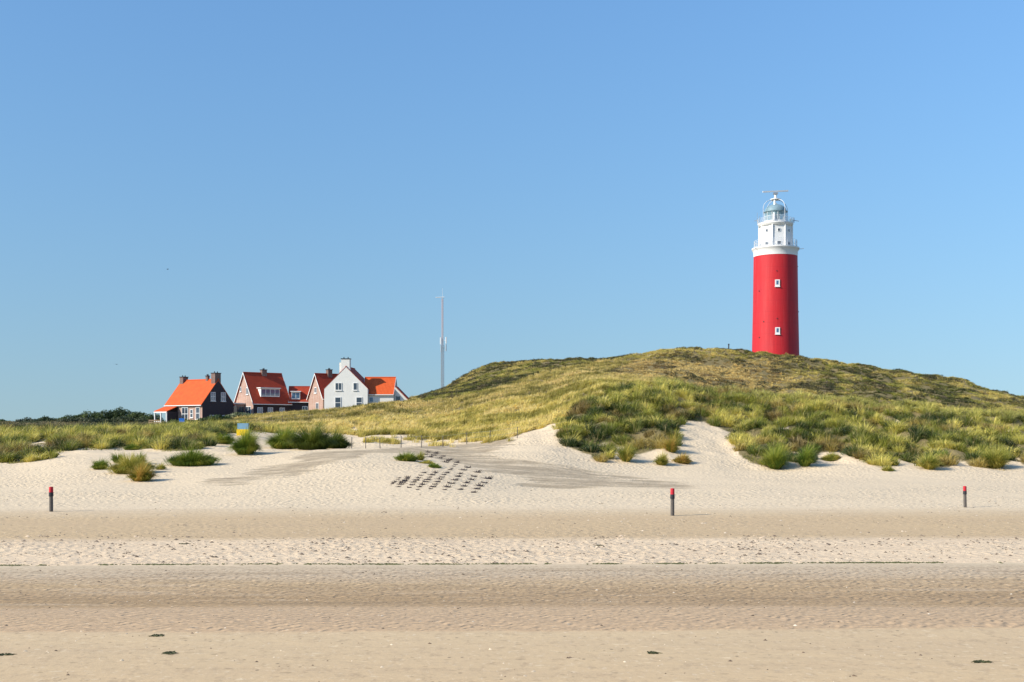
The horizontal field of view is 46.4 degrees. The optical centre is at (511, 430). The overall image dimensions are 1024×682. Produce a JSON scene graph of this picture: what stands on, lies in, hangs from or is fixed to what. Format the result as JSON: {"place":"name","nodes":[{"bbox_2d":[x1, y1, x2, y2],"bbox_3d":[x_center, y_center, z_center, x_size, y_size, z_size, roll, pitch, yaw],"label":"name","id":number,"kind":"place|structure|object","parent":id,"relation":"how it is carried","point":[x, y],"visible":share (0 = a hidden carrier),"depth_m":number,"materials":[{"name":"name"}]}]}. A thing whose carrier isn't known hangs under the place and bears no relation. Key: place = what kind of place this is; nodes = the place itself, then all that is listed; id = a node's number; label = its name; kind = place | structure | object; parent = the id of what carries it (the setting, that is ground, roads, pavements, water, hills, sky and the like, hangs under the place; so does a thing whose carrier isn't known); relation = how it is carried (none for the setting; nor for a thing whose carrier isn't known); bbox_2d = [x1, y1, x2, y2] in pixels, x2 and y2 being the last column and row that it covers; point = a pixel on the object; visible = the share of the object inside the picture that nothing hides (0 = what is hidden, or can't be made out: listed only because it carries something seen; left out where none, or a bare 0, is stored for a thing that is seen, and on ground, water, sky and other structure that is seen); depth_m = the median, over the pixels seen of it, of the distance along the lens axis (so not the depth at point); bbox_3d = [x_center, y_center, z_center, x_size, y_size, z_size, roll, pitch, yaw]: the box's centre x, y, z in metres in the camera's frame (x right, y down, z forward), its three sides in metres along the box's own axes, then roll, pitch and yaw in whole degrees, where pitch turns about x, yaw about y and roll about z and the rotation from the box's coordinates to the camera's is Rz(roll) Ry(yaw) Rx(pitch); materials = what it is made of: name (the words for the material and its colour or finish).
{"place":"outdoors","nodes":[
{"label":"outdoors","id":0,"kind":"place"},
{"bbox_2d":[5,566,1012,628],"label":"dark crumbs","id":1,"kind":"object","parent":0,"point":[480,584],"visible":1,"depth_m":35.75,"materials":[{"name":"brown"}]},
{"bbox_2d":[0,348,1023,681],"bbox_3d":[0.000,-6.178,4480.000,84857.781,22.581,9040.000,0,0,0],"label":"sand ground","id":2,"kind":"structure","parent":0,"point":[834,624],"depth_m":43.86,"materials":[{"name":"beige sand"}]},
{"bbox_2d":[15,417,36,421],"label":"bush","id":3,"kind":"object","parent":2,"relation":"on","point":[24,419],"visible":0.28,"depth_m":261.67,"materials":[{"name":"green plant"}]},
{"bbox_2d":[35,416,57,420],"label":"bush","id":4,"kind":"object","parent":2,"relation":"on","point":[44,418],"visible":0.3,"depth_m":264.56,"materials":[{"name":"green plant"}]},
{"bbox_2d":[49,487,53,511],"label":"beach post","id":5,"kind":"object","parent":2,"relation":"on","point":[51,494],"visible":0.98,"depth_m":73.50,"materials":[{"name":"grey wood"}]},
{"bbox_2d":[55,414,76,419],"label":"bush","id":6,"kind":"object","parent":2,"relation":"on","point":[67,416],"visible":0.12,"depth_m":266.34,"materials":[{"name":"green plant"}]},
{"bbox_2d":[55,416,103,422],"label":"bush","id":7,"kind":"object","parent":2,"relation":"on","point":[85,419],"visible":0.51,"depth_m":234.17,"materials":[{"name":"green plant"}]},
{"bbox_2d":[71,409,105,418],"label":"bush","id":8,"kind":"object","parent":2,"relation":"on","point":[88,414],"visible":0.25,"depth_m":268.80,"materials":[{"name":"green plant"}]},
{"bbox_2d":[0,420,192,427],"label":"dune scrub","id":9,"kind":"object","parent":2,"relation":"on","point":[39,423],"visible":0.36,"depth_m":210.93,"materials":[{"name":"green plant"}]},
{"bbox_2d":[89,457,109,469],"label":"grass tussock","id":10,"kind":"object","parent":2,"relation":"on","point":[99,465],"depth_m":109.14,"materials":[{"name":"green plant"}]},
{"bbox_2d":[92,407,138,419],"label":"bush","id":11,"kind":"object","parent":2,"relation":"on","point":[116,413],"visible":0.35,"depth_m":271.35,"materials":[{"name":"green plant"}]},
{"bbox_2d":[107,451,123,462],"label":"grass tussock","id":12,"kind":"object","parent":2,"relation":"on","point":[115,458],"depth_m":114.83,"materials":[{"name":"green plant"}]},
{"bbox_2d":[102,416,151,422],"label":"bush","id":13,"kind":"object","parent":2,"relation":"on","point":[125,418],"visible":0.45,"depth_m":231.20,"materials":[{"name":"green plant"}]},
{"bbox_2d":[103,450,159,473],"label":"grass tussock","id":14,"kind":"object","parent":2,"relation":"on","point":[125,465],"depth_m":104.98,"materials":[{"name":"green plant"}]},
{"bbox_2d":[123,444,141,449],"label":"grass tussock","id":15,"kind":"object","parent":2,"relation":"on","point":[132,447],"depth_m":134.92,"materials":[{"name":"green plant"}]},
{"bbox_2d":[127,411,148,418],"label":"bush","id":16,"kind":"object","parent":2,"relation":"on","point":[137,415],"visible":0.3,"depth_m":267.48,"materials":[{"name":"green plant"}]},
{"bbox_2d":[128,449,148,460],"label":"grass tussock","id":17,"kind":"object","parent":2,"relation":"on","point":[141,456],"depth_m":113.51,"materials":[{"name":"green plant"}]},
{"bbox_2d":[125,460,162,481],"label":"grass tussock","id":18,"kind":"object","parent":2,"relation":"on","point":[143,474],"depth_m":98.98,"materials":[{"name":"plant"}]},
{"bbox_2d":[145,413,163,420],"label":"bush","id":19,"kind":"object","parent":2,"relation":"on","point":[152,417],"visible":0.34,"depth_m":261.70,"materials":[{"name":"green plant"}]},
{"bbox_2d":[149,634,163,636],"bbox_3d":[-8.630,4.968,29.003,0.405,0.057,0.277,0,0,0],"label":"seaweed clump","id":20,"kind":"object","parent":2,"relation":"on","point":[157,635],"visible":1,"depth_m":28.94,"materials":[{"name":"green plant"}]},
{"bbox_2d":[156,463,166,469],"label":"grass tussock","id":21,"kind":"object","parent":2,"relation":"on","point":[161,467],"depth_m":108.52,"materials":[{"name":"green plant"}]},
{"bbox_2d":[162,651,175,654],"bbox_3d":[-7.660,4.980,26.771,0.393,0.059,0.301,0,0,-15],"label":"seaweed clump","id":22,"kind":"object","parent":2,"relation":"on","point":[170,652],"visible":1,"depth_m":26.75,"materials":[{"name":"green plant"}]},
{"bbox_2d":[164,419,195,423],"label":"hedge","id":23,"kind":"object","parent":2,"relation":"on","point":[180,422],"visible":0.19,"depth_m":198.17,"materials":[{"name":"green plant"}]},
{"bbox_2d":[154,442,225,465],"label":"grass tussock","id":24,"kind":"object","parent":2,"relation":"on","point":[193,458],"depth_m":111.55,"materials":[{"name":"green plant"}]},
{"bbox_2d":[154,371,234,422],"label":"brick house","id":25,"kind":"structure","parent":2,"relation":"on","point":[193,399],"depth_m":215.06,"materials":[{"name":"orange tile"}]},
{"bbox_2d":[182,407,187,419],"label":"window","id":26,"kind":"structure","parent":25,"relation":"in","point":[184,409],"depth_m":214.20,"materials":[{"name":"white glass"}]},
{"bbox_2d":[195,407,199,419],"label":"window","id":27,"kind":"structure","parent":25,"relation":"in","point":[197,408],"depth_m":212.53,"materials":[{"name":"white glass"}]},
{"bbox_2d":[210,392,215,401],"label":"window","id":28,"kind":"structure","parent":25,"relation":"in","point":[213,394],"depth_m":214.09,"materials":[{"name":"grey glass"}]},
{"bbox_2d":[221,392,225,401],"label":"window","id":29,"kind":"structure","parent":25,"relation":"in","point":[223,395],"depth_m":216.09,"materials":[{"name":"grey glass"}]},
{"bbox_2d":[197,414,233,421],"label":"hedge","id":30,"kind":"object","parent":2,"relation":"on","point":[218,417],"visible":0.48,"depth_m":196.44,"materials":[{"name":"green plant"}]},
{"bbox_2d":[214,430,236,443],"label":"grass tussock","id":31,"kind":"object","parent":2,"relation":"on","point":[222,438],"depth_m":140.72,"materials":[{"name":"green plant"}]},
{"bbox_2d":[225,412,255,417],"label":"hedge","id":32,"kind":"object","parent":2,"relation":"on","point":[234,414],"visible":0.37,"depth_m":204.21,"materials":[{"name":"green plant"}]},
{"bbox_2d":[223,423,262,454],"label":"grass tussock","id":33,"kind":"object","parent":2,"relation":"on","point":[246,444],"depth_m":123.48,"materials":[{"name":"green plant"}]},
{"bbox_2d":[237,423,248,435],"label":"notice box","id":34,"kind":"object","parent":2,"relation":"on","point":[241,426],"visible":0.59,"depth_m":150.80,"materials":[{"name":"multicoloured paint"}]},
{"bbox_2d":[234,369,309,413],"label":"brick house","id":35,"kind":"structure","parent":2,"relation":"on","point":[262,391],"depth_m":223.51,"materials":[{"name":"red tile"}]},
{"bbox_2d":[246,406,250,413],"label":"window","id":36,"kind":"structure","parent":35,"relation":"in","point":[248,408],"depth_m":221.27,"materials":[{"name":"glass"}]},
{"bbox_2d":[257,407,262,413],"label":"window","id":37,"kind":"structure","parent":35,"relation":"in","point":[259,409],"depth_m":220.73,"materials":[{"name":"grey glass"}]},
{"bbox_2d":[263,418,298,448],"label":"grass tussock","id":38,"kind":"object","parent":2,"relation":"on","point":[276,442],"depth_m":136.56,"materials":[{"name":"green plant"}]},
{"bbox_2d":[283,415,339,449],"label":"grass tussock","id":39,"kind":"object","parent":2,"relation":"on","point":[312,439],"depth_m":130.83,"materials":[{"name":"green plant"}]},
{"bbox_2d":[306,368,337,409],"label":"brick house","id":40,"kind":"structure","parent":2,"relation":"on","point":[319,384],"depth_m":223.19,"materials":[{"name":"brick"}]},
{"bbox_2d":[326,426,355,448],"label":"grass tussock","id":41,"kind":"object","parent":2,"relation":"on","point":[343,444],"depth_m":135.49,"materials":[{"name":"green plant"}]},
{"bbox_2d":[324,357,409,408],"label":"white house","id":42,"kind":"structure","parent":2,"relation":"on","point":[349,385],"depth_m":211.94,"materials":[{"name":"white paint"}]},
{"bbox_2d":[335,397,340,407],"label":"window","id":43,"kind":"structure","parent":42,"relation":"in","point":[337,399],"depth_m":211.81,"materials":[{"name":"white glass"}]},
{"bbox_2d":[335,383,341,390],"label":"window","id":44,"kind":"structure","parent":42,"relation":"in","point":[338,386],"depth_m":211.78,"materials":[{"name":"white paint"}]},
{"bbox_2d":[353,383,357,390],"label":"window","id":45,"kind":"structure","parent":42,"relation":"in","point":[354,384],"depth_m":211.60,"materials":[{"name":"white paint"}]},
{"bbox_2d":[356,397,361,405],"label":"window","id":46,"kind":"structure","parent":42,"relation":"in","point":[358,399],"depth_m":211.60,"materials":[{"name":"white glass"}]},
{"bbox_2d":[369,397,373,403],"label":"window","id":47,"kind":"structure","parent":42,"relation":"in","point":[371,399],"depth_m":212.43,"materials":[{"name":"white glass"}]},
{"bbox_2d":[392,450,419,461],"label":"grass tussock","id":48,"kind":"object","parent":2,"relation":"on","point":[410,457],"depth_m":109.02,"materials":[{"name":"green plant"}]},
{"bbox_2d":[415,449,425,459],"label":"grass tussock","id":49,"kind":"object","parent":2,"relation":"on","point":[420,455],"depth_m":111.17,"materials":[{"name":"green plant"}]},
{"bbox_2d":[418,459,435,463],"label":"grass tussock","id":50,"kind":"object","parent":2,"relation":"on","point":[426,461],"depth_m":107.56,"materials":[{"name":"green plant"}]},
{"bbox_2d":[426,463,442,467],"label":"grass tussock","id":51,"kind":"object","parent":2,"relation":"on","point":[434,465],"depth_m":103.79,"materials":[{"name":"green plant"}]},
{"bbox_2d":[351,427,517,447],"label":"wire fence","id":52,"kind":"object","parent":2,"relation":"on","point":[421,438],"visible":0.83,"depth_m":129.16,"materials":[{"name":"brown wood"}]},
{"bbox_2d":[227,376,653,446],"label":"straw grass","id":53,"kind":"structure","parent":2,"relation":"on","point":[461,430],"depth_m":162.91,"materials":[{"name":"yellow plant"}]},
{"bbox_2d":[436,288,446,387],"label":"radio mast","id":54,"kind":"object","parent":2,"relation":"on","point":[442,384],"visible":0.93,"depth_m":274.77,"materials":[{"name":"metal"}]},
{"bbox_2d":[212,357,671,426],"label":"golden grass","id":55,"kind":"structure","parent":2,"relation":"on","point":[523,386],"depth_m":190.36,"materials":[{"name":"yellow plant"}]},
{"bbox_2d":[0,561,1001,565],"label":"seaweed line","id":56,"kind":"object","parent":2,"relation":"on","point":[876,562],"visible":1,"depth_m":44.77,"materials":[{"name":"brown plant"}]},
{"bbox_2d":[0,374,1023,470],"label":"marram grass","id":57,"kind":"structure","parent":2,"relation":"on","point":[101,437],"depth_m":144.63,"materials":[{"name":"green plant"}]},
{"bbox_2d":[1,535,1023,562],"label":"pebble litter","id":58,"kind":"object","parent":2,"relation":"on","point":[525,550],"visible":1,"depth_m":50.67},
{"bbox_2d":[610,436,638,461],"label":"grass tussock","id":59,"kind":"object","parent":2,"relation":"on","point":[625,454],"depth_m":121.78,"materials":[{"name":"green plant"}]},
{"bbox_2d":[651,450,670,464],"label":"grass tussock","id":60,"kind":"object","parent":2,"relation":"on","point":[663,460],"depth_m":120.95,"materials":[{"name":"green plant"}]},
{"bbox_2d":[659,431,681,452],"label":"grass tussock","id":61,"kind":"object","parent":2,"relation":"on","point":[671,446],"depth_m":127.69,"materials":[{"name":"plant"}]},
{"bbox_2d":[670,488,674,515],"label":"beach post","id":62,"kind":"object","parent":2,"relation":"on","point":[672,494],"visible":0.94,"depth_m":69.92,"materials":[{"name":"grey wood"}]},
{"bbox_2d":[672,451,693,463],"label":"grass tussock","id":63,"kind":"object","parent":2,"relation":"on","point":[683,459],"depth_m":122.73,"materials":[{"name":"plant"}]},
{"bbox_2d":[414,346,1023,411],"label":"heath grass","id":64,"kind":"structure","parent":2,"relation":"on","point":[730,375],"depth_m":226.49,"materials":[{"name":"green plant"}]},
{"bbox_2d":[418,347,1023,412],"bbox_3d":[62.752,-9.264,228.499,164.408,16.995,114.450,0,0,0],"label":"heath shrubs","id":65,"kind":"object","parent":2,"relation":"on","point":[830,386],"visible":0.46,"depth_m":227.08,"materials":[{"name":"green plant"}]},
{"bbox_2d":[757,437,791,469],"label":"grass tussock","id":66,"kind":"object","parent":2,"relation":"on","point":[776,460],"depth_m":122.25,"materials":[{"name":"green plant"}]},
{"bbox_2d":[752,190,803,355],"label":"lighthouse","id":67,"kind":"object","parent":2,"relation":"on","point":[775,328],"visible":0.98,"depth_m":254.27,"materials":[{"name":"red paint"}]},
{"bbox_2d":[775,279,779,286],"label":"window","id":68,"kind":"structure","parent":67,"relation":"in","point":[777,282],"depth_m":253.19,"materials":[{"name":"white paint"}]},
{"bbox_2d":[775,327,779,334],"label":"window","id":69,"kind":"structure","parent":67,"relation":"in","point":[777,329],"depth_m":253.00,"materials":[{"name":"white paint"}]},
{"bbox_2d":[793,440,820,466],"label":"grass tussock","id":70,"kind":"object","parent":2,"relation":"on","point":[805,459],"depth_m":122.50,"materials":[{"name":"green plant"}]},
{"bbox_2d":[821,452,840,460],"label":"grass tussock","id":71,"kind":"object","parent":2,"relation":"on","point":[830,457],"depth_m":127.43,"materials":[{"name":"green plant"}]},
{"bbox_2d":[880,464,895,470],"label":"grass tussock","id":72,"kind":"object","parent":2,"relation":"on","point":[888,468],"depth_m":119.11,"materials":[{"name":"green plant"}]},
{"bbox_2d":[916,449,947,469],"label":"grass tussock","id":73,"kind":"object","parent":2,"relation":"on","point":[929,463],"depth_m":120.61,"materials":[{"name":"green plant"}]},
{"bbox_2d":[936,447,950,457],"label":"grass tussock","id":74,"kind":"object","parent":2,"relation":"on","point":[946,452],"depth_m":125.34,"materials":[{"name":"green plant"}]},
{"bbox_2d":[963,486,966,506],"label":"beach post","id":75,"kind":"object","parent":2,"relation":"on","point":[964,496],"visible":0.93,"depth_m":77.52,"materials":[{"name":"grey wood"}]},
{"bbox_2d":[972,660,991,662],"bbox_3d":[10.153,4.988,25.836,0.496,0.058,0.279,0,0,0],"label":"seaweed clump","id":76,"kind":"object","parent":2,"relation":"on","point":[979,661],"visible":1,"depth_m":25.75,"materials":[{"name":"green plant"}]},
{"bbox_2d":[975,441,1011,468],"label":"grass tussock","id":77,"kind":"object","parent":2,"relation":"on","point":[995,459],"depth_m":123.29,"materials":[{"name":"green plant"}]},
{"bbox_2d":[0,483,1023,534],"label":"coarse litter","id":78,"kind":"object","parent":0,"point":[502,510],"visible":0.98,"depth_m":73.04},
{"bbox_2d":[0,0,1023,421],"label":"sky","id":79,"kind":"structure","parent":0,"point":[585,179],"materials":[{"name":"blue"}]},
{"bbox_2d":[7,631,1020,681],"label":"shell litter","id":80,"kind":"object","parent":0,"point":[430,643],"visible":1,"depth_m":26.58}
]}

